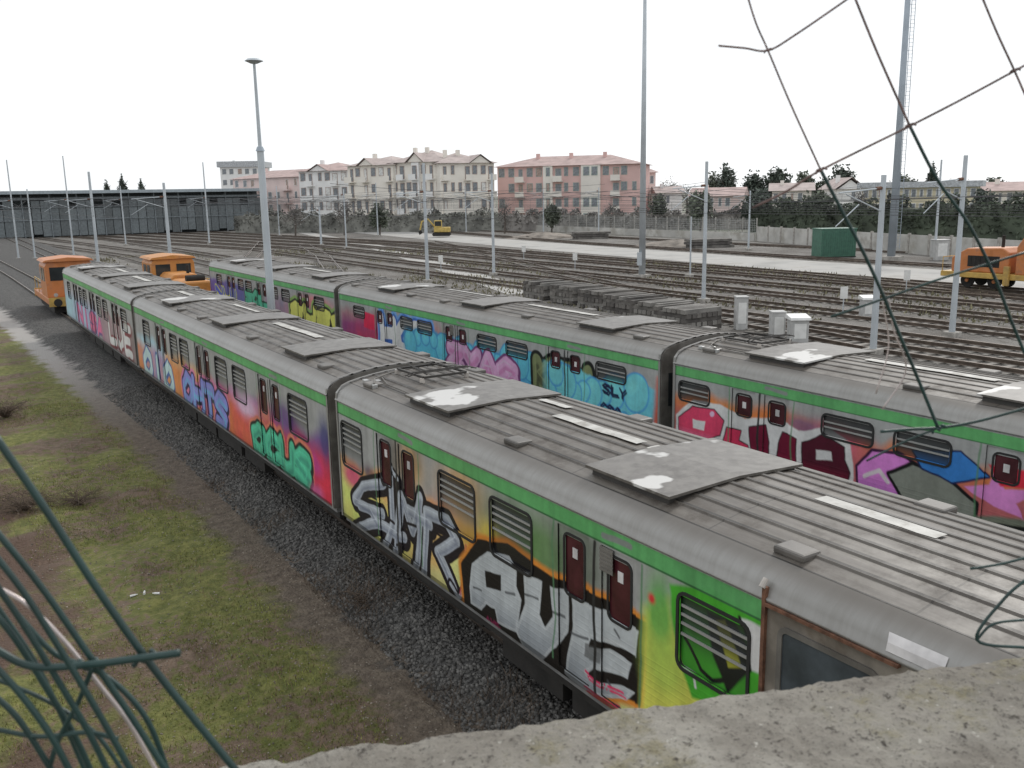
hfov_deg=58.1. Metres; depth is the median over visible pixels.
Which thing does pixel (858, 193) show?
tree
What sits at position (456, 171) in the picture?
apartment building
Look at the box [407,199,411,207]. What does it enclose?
window
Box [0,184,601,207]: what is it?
span wire
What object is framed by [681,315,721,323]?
railway sleeper
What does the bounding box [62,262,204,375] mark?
train car
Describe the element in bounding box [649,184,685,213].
house
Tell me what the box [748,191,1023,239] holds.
hedge
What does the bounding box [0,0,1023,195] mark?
sky
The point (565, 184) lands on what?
window
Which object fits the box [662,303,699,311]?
railway sleeper
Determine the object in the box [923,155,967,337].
catenary pole
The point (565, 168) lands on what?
window
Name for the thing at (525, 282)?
railway sleeper
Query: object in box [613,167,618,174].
window
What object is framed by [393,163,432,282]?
catenary pole
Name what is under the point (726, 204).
window
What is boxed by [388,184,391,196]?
window
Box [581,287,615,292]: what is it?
railway sleeper
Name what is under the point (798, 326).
trackside cabinet
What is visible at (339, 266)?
rail track
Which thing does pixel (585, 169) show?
window
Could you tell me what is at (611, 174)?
apartment building
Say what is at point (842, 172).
tree
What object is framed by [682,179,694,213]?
tree
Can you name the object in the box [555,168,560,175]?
window
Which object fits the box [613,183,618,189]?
window
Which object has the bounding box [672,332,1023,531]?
train car
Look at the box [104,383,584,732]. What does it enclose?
gravel
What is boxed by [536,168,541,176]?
window
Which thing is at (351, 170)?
window
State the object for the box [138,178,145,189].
tree
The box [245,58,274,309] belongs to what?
lamp mast
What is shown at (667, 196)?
window
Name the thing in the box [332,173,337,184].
window
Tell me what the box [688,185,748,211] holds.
house
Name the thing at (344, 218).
catenary pole
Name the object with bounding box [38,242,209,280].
rail track
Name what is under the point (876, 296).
catenary pole
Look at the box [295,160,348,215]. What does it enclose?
apartment building
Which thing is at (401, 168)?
window
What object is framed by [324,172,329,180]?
window
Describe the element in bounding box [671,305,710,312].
railway sleeper
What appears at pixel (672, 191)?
overhead line
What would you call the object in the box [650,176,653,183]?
window
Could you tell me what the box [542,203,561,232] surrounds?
tree
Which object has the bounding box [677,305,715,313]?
railway sleeper
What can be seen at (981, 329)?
rail track
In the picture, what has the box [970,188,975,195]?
window
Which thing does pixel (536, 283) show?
railway sleeper
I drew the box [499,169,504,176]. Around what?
window
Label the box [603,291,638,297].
railway sleeper
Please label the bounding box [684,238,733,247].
sleeper pile
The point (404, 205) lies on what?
window
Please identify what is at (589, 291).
railway sleeper
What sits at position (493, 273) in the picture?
catenary pole
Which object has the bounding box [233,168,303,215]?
apartment building
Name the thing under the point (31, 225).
catenary pole
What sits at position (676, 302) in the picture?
railway sleeper
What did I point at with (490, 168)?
window
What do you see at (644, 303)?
railway sleeper
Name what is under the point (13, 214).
overhead line
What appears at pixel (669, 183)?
tree
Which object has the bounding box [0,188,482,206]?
span wire
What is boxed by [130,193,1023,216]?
overhead line
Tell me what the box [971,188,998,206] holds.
tree
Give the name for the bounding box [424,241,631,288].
rail track
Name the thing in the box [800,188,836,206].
tree
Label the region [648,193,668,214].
tree
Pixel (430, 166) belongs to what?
window
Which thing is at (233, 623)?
pebbles
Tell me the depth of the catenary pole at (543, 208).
155.90 m
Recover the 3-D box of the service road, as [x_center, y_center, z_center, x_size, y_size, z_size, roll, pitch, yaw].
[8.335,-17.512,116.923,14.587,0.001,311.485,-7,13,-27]
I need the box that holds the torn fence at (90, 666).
[0,0,1023,767]
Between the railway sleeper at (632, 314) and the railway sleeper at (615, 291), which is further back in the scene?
the railway sleeper at (615, 291)
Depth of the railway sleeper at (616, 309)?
50.15 m
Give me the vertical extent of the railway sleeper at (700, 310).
0.205 m
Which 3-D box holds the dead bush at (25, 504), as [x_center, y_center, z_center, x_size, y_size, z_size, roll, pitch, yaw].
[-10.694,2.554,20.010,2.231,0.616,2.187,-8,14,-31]
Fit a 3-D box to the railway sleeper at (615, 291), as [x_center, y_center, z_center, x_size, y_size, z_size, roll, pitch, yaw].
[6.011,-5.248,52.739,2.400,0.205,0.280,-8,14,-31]
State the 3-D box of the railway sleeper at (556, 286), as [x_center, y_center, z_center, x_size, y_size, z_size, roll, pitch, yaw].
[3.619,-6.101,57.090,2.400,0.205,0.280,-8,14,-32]
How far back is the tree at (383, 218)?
156.85 m
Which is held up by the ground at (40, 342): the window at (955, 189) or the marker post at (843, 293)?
the marker post at (843, 293)
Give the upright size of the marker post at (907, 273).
1.450 m
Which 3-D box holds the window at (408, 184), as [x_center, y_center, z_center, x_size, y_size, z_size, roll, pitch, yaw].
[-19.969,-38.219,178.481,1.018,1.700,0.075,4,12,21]
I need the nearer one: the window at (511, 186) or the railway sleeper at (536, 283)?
the railway sleeper at (536, 283)
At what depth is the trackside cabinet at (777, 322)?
41.16 m
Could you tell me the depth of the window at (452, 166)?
174.23 m
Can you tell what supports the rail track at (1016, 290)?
on the ground at (40, 342)
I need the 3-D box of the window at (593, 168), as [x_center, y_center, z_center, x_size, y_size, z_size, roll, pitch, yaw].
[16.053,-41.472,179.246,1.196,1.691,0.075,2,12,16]
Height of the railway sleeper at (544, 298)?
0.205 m
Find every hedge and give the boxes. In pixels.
[233,206,503,232]
[503,206,746,230]
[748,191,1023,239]
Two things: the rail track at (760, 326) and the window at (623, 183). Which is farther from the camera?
the window at (623, 183)
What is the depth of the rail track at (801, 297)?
63.77 m
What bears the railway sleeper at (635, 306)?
on the railway sleeper
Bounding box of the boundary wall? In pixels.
[756,226,1021,256]
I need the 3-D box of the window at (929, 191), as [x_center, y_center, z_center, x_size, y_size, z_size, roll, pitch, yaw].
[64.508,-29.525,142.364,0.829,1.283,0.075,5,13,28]
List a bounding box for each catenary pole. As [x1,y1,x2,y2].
[0,160,19,257]
[26,189,35,257]
[46,156,74,254]
[65,172,100,261]
[103,186,127,245]
[132,183,171,252]
[189,162,211,243]
[269,186,281,235]
[301,207,323,244]
[325,189,348,248]
[364,183,379,235]
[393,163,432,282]
[453,187,468,232]
[464,173,497,275]
[531,189,543,231]
[584,187,598,230]
[671,161,709,302]
[685,217,694,276]
[732,191,751,250]
[835,175,886,354]
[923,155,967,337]
[929,160,942,259]
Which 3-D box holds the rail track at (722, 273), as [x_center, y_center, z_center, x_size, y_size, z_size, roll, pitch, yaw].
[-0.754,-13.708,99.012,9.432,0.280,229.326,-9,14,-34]
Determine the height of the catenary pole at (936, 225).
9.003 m
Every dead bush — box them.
[0,392,34,417]
[0,481,73,515]
[47,483,112,506]
[337,577,404,614]
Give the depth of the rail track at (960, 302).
70.64 m
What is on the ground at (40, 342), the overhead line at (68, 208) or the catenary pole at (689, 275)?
the catenary pole at (689, 275)
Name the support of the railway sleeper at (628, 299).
on the railway sleeper
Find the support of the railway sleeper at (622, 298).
on the railway sleeper
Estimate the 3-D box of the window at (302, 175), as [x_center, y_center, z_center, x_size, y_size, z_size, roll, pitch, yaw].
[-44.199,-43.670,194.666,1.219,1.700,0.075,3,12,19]
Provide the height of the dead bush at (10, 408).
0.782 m
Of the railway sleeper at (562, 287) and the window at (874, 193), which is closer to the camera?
the railway sleeper at (562, 287)
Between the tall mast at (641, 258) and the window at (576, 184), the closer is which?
the tall mast at (641, 258)
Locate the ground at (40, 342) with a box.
[0,194,1023,767]
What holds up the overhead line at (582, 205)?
hanging from the span wire at (276, 202)
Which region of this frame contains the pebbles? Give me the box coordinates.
[1,447,460,766]
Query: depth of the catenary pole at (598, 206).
140.92 m
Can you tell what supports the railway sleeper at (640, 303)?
on the railway sleeper at (635, 306)
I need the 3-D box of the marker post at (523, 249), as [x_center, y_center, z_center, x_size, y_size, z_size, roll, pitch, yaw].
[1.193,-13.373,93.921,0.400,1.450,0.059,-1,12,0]
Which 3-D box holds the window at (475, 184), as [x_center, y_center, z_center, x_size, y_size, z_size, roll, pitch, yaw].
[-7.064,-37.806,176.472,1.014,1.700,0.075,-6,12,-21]
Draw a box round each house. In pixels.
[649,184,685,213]
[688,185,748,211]
[768,180,815,206]
[818,175,861,206]
[857,180,985,206]
[981,179,1023,203]
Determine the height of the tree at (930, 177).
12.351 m
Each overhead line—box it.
[1,200,117,217]
[1,201,25,219]
[66,192,496,218]
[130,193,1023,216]
[156,192,1021,212]
[177,191,1023,209]
[197,190,1012,207]
[217,189,982,205]
[239,189,1023,204]
[327,187,978,202]
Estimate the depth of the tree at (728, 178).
218.69 m
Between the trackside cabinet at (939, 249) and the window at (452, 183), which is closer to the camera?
the trackside cabinet at (939, 249)
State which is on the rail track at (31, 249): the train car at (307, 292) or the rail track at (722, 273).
the train car at (307, 292)
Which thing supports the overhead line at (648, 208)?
hanging from the span wire at (276, 202)
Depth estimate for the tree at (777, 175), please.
228.91 m
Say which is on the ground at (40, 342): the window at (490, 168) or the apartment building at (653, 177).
the apartment building at (653, 177)
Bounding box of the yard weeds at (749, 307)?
[91,247,1023,327]
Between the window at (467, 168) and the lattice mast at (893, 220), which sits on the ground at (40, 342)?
the lattice mast at (893, 220)
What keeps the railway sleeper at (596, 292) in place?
on the railway sleeper at (590, 295)
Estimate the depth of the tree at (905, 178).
214.63 m
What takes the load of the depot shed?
on the ground at (40, 342)
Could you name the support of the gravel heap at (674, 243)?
on the ground at (40, 342)
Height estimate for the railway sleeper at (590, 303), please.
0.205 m
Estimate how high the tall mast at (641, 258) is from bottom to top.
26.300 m
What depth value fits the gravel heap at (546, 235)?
138.35 m
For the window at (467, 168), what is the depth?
175.29 m
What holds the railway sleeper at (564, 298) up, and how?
on the railway sleeper
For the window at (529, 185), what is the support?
in the apartment building at (611, 174)
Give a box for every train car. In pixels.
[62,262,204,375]
[132,289,461,518]
[209,256,390,326]
[335,362,1023,717]
[338,279,747,427]
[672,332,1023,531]
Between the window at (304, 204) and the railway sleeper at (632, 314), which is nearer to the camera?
the railway sleeper at (632, 314)
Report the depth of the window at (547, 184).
182.37 m
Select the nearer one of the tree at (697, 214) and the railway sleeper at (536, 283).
the railway sleeper at (536, 283)
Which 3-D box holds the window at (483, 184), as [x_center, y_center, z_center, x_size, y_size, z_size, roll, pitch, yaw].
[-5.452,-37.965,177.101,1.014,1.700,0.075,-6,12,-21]
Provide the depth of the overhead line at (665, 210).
58.22 m
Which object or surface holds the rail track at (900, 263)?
on the ground at (40, 342)
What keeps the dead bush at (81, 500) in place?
on the ground at (40, 342)
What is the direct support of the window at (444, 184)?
in the apartment building at (456, 171)
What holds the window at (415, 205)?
in the apartment building at (408, 173)
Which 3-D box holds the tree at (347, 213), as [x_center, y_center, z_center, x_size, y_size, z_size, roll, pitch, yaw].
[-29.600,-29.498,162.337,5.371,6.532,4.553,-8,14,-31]
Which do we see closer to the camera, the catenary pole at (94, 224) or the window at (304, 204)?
the catenary pole at (94, 224)
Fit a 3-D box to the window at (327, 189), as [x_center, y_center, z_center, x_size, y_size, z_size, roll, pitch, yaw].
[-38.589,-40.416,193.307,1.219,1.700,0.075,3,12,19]
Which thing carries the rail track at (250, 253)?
on the ground at (40, 342)
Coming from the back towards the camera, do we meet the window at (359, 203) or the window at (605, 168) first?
the window at (359, 203)
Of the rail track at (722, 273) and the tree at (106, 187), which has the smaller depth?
the rail track at (722, 273)
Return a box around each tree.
[103,179,110,189]
[116,173,128,189]
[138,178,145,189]
[278,204,306,235]
[332,200,356,234]
[367,203,390,235]
[495,199,514,233]
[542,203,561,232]
[603,203,620,227]
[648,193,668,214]
[662,176,677,185]
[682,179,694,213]
[684,190,715,229]
[708,171,720,187]
[712,162,738,187]
[735,188,770,219]
[740,169,764,198]
[761,166,792,201]
[795,169,817,196]
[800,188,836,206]
[815,177,828,192]
[828,163,858,181]
[851,184,869,204]
[890,174,917,181]
[925,161,941,180]
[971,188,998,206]
[986,177,1006,181]
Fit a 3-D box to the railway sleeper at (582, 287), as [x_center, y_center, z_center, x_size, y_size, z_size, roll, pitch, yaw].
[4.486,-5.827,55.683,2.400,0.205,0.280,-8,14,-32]
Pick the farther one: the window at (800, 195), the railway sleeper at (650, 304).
the window at (800, 195)
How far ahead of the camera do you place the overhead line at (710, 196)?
93.14 m
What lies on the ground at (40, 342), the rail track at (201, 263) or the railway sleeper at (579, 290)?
the rail track at (201, 263)
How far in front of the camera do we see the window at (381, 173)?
179.89 m
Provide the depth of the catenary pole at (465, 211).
161.77 m
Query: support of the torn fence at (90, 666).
on the parapet
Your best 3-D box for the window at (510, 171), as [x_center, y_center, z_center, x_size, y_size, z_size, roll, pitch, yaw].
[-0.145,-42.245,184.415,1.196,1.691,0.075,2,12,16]
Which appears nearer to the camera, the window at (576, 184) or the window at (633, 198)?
the window at (633, 198)
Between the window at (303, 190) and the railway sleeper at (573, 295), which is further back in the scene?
the window at (303, 190)
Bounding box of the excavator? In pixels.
[418,219,450,235]
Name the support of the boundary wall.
on the ground at (40, 342)
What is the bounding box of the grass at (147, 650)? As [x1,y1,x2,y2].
[0,400,400,767]
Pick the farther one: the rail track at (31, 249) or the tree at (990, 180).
the tree at (990, 180)
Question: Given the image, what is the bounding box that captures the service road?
[353,232,1023,287]
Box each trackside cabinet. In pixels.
[734,295,748,329]
[768,310,786,337]
[785,313,811,342]
[858,295,872,316]
[930,239,949,259]
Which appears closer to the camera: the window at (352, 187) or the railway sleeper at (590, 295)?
the railway sleeper at (590, 295)
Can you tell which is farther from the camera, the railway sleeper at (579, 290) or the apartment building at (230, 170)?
the apartment building at (230, 170)
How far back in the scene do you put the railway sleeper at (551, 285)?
56.88 m
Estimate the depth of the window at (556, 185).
182.37 m
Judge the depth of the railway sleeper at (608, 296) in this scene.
50.69 m
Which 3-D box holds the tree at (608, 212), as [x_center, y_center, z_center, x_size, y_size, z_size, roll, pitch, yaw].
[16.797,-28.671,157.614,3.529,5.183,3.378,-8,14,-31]
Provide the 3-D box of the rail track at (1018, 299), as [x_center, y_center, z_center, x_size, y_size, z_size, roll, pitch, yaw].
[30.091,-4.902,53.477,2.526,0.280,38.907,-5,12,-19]
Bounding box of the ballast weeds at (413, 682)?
[204,463,541,732]
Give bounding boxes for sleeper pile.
[571,231,610,238]
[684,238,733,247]
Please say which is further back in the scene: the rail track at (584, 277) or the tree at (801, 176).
the tree at (801, 176)
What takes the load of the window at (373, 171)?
in the apartment building at (368, 173)
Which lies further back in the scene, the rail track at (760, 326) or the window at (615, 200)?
the window at (615, 200)
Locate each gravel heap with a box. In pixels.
[505,232,571,238]
[636,239,685,246]
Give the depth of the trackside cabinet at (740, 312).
44.20 m
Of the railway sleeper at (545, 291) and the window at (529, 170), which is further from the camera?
the window at (529, 170)
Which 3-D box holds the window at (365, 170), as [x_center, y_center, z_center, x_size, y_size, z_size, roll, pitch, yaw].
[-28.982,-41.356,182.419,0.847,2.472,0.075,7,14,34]
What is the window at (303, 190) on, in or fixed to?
in the apartment building at (317, 179)
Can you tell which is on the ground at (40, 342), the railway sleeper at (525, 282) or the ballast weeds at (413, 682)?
the ballast weeds at (413, 682)
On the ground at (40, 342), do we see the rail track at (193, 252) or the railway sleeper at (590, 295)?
the rail track at (193, 252)
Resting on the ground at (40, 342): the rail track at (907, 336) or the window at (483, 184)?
the rail track at (907, 336)
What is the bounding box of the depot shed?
[0,188,260,237]
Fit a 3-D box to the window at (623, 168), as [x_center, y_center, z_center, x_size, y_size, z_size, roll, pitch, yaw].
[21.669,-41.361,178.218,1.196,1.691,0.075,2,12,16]
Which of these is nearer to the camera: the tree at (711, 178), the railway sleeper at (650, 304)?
the railway sleeper at (650, 304)
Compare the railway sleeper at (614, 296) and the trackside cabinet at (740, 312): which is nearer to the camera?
the trackside cabinet at (740, 312)
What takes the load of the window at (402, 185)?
in the apartment building at (408, 173)
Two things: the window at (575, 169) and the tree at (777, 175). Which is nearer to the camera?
the window at (575, 169)
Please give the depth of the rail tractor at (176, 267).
55.04 m
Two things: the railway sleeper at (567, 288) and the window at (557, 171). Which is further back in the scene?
the window at (557, 171)
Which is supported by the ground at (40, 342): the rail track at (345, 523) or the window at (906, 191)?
the rail track at (345, 523)
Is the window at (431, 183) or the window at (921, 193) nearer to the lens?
the window at (921, 193)
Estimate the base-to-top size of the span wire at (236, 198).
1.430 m
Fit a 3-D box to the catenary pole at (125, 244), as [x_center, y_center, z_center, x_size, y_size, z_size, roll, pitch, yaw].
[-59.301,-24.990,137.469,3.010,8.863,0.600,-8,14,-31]
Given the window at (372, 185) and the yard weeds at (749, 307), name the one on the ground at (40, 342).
the yard weeds at (749, 307)
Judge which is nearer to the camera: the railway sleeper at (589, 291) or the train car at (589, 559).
the train car at (589, 559)
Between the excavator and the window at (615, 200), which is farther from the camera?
the window at (615, 200)
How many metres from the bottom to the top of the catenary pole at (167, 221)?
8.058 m
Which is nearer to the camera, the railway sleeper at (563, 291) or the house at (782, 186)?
the railway sleeper at (563, 291)
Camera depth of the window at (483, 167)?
176.45 m
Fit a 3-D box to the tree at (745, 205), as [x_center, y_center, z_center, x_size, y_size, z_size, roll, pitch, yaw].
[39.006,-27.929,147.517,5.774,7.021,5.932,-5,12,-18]
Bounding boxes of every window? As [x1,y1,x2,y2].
[300,173,305,180]
[301,188,305,195]
[302,202,306,209]
[319,187,322,195]
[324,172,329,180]
[325,187,330,194]
[326,202,331,209]
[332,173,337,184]
[333,188,338,199]
[341,172,345,179]
[350,169,353,181]
[351,186,354,197]
[355,168,359,176]
[357,200,361,208]
[364,169,367,180]
[365,201,368,213]
[371,167,375,175]
[371,184,376,192]
[378,167,383,175]
[387,168,390,180]
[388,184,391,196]
[399,166,404,178]
[400,183,404,194]
[401,201,405,212]
[406,182,411,190]
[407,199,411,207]
[412,165,416,178]
[412,183,417,195]
[413,200,417,209]
[429,165,432,178]
[430,182,433,194]
[443,166,446,174]
[443,183,446,191]
[451,165,454,174]
[451,182,454,190]
[458,182,461,190]
[465,166,469,178]
[465,183,470,190]
[472,165,476,173]
[472,182,477,190]
[481,165,485,173]
[481,182,485,190]
[488,166,492,178]
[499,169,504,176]
[508,168,513,176]
[509,184,514,191]
[518,169,522,176]
[527,168,532,176]
[527,183,532,191]
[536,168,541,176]
[536,183,541,191]
[536,199,541,204]
[546,167,549,175]
[546,183,549,191]
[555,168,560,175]
[555,184,560,190]
[564,167,567,175]
[564,183,567,190]
[573,167,578,175]
[573,182,578,190]
[573,198,578,206]
[583,166,588,174]
[583,199,588,206]
[591,166,596,174]
[591,198,596,204]
[603,166,608,174]
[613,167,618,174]
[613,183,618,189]
[613,198,618,204]
[621,166,626,174]
[621,181,626,189]
[632,181,636,189]
[632,197,635,204]
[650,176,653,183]
[666,195,669,203]
[725,198,729,205]
[797,193,802,200]
[872,190,877,197]
[904,189,909,196]
[911,189,916,196]
[919,189,923,196]
[926,189,932,196]
[953,188,959,195]
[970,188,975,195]
[998,192,1002,201]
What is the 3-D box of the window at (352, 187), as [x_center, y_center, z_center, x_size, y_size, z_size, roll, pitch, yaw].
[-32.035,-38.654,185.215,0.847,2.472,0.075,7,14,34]
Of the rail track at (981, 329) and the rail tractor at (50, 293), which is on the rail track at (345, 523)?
the rail tractor at (50, 293)
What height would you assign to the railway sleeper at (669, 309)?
0.205 m
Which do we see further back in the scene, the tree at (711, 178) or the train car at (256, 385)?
the tree at (711, 178)
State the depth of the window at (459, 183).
175.34 m
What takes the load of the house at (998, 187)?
on the ground at (40, 342)
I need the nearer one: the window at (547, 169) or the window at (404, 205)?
the window at (404, 205)
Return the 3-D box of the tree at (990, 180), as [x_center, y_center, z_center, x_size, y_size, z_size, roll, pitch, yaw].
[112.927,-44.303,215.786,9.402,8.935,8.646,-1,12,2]
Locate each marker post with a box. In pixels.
[438,255,442,262]
[522,246,525,257]
[840,286,847,310]
[904,270,910,292]
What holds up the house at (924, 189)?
on the ground at (40, 342)
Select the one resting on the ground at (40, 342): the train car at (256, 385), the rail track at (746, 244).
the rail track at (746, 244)
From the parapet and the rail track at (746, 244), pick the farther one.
the rail track at (746, 244)
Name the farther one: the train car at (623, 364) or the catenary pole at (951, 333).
the catenary pole at (951, 333)
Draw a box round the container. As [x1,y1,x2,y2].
[811,227,857,257]
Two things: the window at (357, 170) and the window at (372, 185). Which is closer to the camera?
the window at (372, 185)
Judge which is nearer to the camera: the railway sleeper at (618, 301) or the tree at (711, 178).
the railway sleeper at (618, 301)
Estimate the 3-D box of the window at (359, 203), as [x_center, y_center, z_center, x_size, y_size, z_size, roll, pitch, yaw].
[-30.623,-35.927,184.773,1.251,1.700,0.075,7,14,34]
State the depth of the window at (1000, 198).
155.00 m
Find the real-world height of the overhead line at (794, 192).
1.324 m
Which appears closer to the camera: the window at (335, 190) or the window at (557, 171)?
the window at (557, 171)
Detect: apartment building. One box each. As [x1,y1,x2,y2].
[216,160,271,188]
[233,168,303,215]
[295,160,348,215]
[343,154,401,215]
[388,147,443,214]
[432,150,497,214]
[495,152,649,214]
[649,169,657,210]
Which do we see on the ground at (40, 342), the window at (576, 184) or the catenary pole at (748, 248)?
the catenary pole at (748, 248)
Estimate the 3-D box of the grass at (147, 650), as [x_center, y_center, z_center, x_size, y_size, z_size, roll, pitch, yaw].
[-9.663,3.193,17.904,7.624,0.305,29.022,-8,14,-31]
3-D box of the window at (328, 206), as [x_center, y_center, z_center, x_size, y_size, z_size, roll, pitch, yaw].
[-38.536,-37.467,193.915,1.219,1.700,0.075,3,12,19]
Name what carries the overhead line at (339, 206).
hanging from the span wire at (270, 201)
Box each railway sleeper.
[523,278,553,283]
[523,284,547,289]
[523,291,547,296]
[528,279,560,284]
[531,279,563,284]
[540,281,572,286]
[540,289,549,292]
[540,296,549,299]
[550,282,583,287]
[550,288,576,293]
[550,295,576,300]
[553,282,586,288]
[559,283,592,289]
[565,284,598,289]
[569,284,602,290]
[569,294,577,297]
[578,286,610,292]
[578,293,602,298]
[578,300,602,306]
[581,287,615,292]
[588,288,618,293]
[591,288,626,294]
[594,289,624,294]
[599,289,634,295]
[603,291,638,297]
[603,298,629,304]
[603,306,629,312]
[607,292,640,298]
[611,292,647,298]
[619,293,655,300]
[626,294,662,301]
[630,297,667,304]
[630,304,653,310]
[630,312,653,316]
[638,298,675,305]
[643,298,679,305]
[647,299,684,306]
[653,302,692,310]
[654,310,690,318]
[655,300,693,305]
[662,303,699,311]
[667,304,706,312]
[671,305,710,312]
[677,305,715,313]
[680,306,720,314]
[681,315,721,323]
[699,324,721,327]
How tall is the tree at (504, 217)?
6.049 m
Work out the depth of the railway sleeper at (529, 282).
59.09 m
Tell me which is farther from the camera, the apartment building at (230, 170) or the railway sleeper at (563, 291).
the apartment building at (230, 170)
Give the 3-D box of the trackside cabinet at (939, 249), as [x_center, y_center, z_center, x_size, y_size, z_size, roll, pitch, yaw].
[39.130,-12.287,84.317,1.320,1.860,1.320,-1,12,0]
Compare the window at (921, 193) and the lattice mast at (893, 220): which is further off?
the window at (921, 193)
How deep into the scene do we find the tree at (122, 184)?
321.38 m
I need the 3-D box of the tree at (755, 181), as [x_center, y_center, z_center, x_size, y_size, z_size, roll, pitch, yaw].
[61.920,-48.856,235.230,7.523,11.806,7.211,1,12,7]
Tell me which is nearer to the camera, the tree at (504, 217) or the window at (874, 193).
the window at (874, 193)
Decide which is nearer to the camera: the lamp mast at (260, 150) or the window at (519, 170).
the lamp mast at (260, 150)
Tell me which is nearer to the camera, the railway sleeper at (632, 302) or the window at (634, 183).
the railway sleeper at (632, 302)
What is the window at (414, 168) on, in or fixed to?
in the apartment building at (408, 173)
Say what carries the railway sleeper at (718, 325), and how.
on the ground at (40, 342)
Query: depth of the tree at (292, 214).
161.96 m
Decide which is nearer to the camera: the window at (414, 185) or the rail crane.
the rail crane
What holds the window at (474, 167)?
in the apartment building at (456, 171)
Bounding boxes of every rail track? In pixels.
[0,260,502,643]
[4,237,57,256]
[28,237,209,267]
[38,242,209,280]
[60,236,1023,360]
[79,235,233,258]
[92,235,1023,340]
[117,234,1023,325]
[145,233,1023,312]
[171,232,1023,301]
[197,231,1023,293]
[242,242,263,257]
[296,245,346,271]
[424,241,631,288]
[432,231,951,268]
[481,230,911,253]
[721,313,1023,376]
[802,272,1023,301]
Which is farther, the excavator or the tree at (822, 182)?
the tree at (822, 182)
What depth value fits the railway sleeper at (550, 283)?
58.24 m
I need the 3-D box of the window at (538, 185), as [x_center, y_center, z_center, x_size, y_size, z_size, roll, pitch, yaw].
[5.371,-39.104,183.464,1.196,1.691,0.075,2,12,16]
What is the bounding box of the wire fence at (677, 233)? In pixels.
[522,214,757,240]
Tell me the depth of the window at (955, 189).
140.49 m
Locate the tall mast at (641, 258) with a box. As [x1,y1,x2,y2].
[633,0,650,277]
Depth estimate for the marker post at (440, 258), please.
81.08 m
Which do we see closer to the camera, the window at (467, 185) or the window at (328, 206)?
the window at (467, 185)
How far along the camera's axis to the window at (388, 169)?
178.79 m
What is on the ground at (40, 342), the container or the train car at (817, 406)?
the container
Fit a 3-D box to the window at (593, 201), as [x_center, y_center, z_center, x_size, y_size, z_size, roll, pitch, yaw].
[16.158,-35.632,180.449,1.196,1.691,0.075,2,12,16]
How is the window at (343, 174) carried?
in the apartment building at (317, 179)
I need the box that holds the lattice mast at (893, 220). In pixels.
[882,0,915,260]
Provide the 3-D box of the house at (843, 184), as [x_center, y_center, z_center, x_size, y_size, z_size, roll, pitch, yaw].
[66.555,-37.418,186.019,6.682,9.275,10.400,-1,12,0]
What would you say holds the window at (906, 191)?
in the house at (924, 189)
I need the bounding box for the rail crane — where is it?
[940,235,1023,288]
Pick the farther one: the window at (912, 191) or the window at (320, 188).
the window at (320, 188)
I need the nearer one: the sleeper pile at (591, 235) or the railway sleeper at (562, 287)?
the railway sleeper at (562, 287)
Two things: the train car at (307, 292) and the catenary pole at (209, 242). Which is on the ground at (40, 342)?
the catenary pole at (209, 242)
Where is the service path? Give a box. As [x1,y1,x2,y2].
[301,233,522,293]
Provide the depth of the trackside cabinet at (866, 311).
47.83 m
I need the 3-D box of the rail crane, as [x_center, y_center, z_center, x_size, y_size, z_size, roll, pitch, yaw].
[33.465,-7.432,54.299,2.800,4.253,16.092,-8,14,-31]
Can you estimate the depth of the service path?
81.01 m
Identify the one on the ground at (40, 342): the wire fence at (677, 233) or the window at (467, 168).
the wire fence at (677, 233)
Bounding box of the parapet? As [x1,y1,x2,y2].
[221,657,1023,767]
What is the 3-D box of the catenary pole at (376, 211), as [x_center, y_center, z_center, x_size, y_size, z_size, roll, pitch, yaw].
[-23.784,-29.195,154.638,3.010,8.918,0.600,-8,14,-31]
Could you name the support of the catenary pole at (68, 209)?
on the ground at (40, 342)
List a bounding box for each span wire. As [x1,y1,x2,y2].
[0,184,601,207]
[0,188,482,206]
[33,190,400,205]
[330,180,717,202]
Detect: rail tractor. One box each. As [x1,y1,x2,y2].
[34,255,92,312]
[139,253,210,290]
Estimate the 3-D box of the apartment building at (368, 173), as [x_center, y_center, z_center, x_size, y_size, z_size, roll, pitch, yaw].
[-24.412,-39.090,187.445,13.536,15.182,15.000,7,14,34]
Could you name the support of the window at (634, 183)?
in the apartment building at (611, 174)
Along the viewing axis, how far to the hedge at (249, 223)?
174.81 m
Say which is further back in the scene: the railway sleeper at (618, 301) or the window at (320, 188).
the window at (320, 188)
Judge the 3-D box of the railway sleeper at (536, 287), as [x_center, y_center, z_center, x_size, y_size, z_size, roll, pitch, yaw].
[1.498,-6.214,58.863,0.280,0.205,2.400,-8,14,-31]
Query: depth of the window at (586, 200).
180.90 m
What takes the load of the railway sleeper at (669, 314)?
on the railway sleeper
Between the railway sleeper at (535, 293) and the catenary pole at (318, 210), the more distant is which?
the catenary pole at (318, 210)

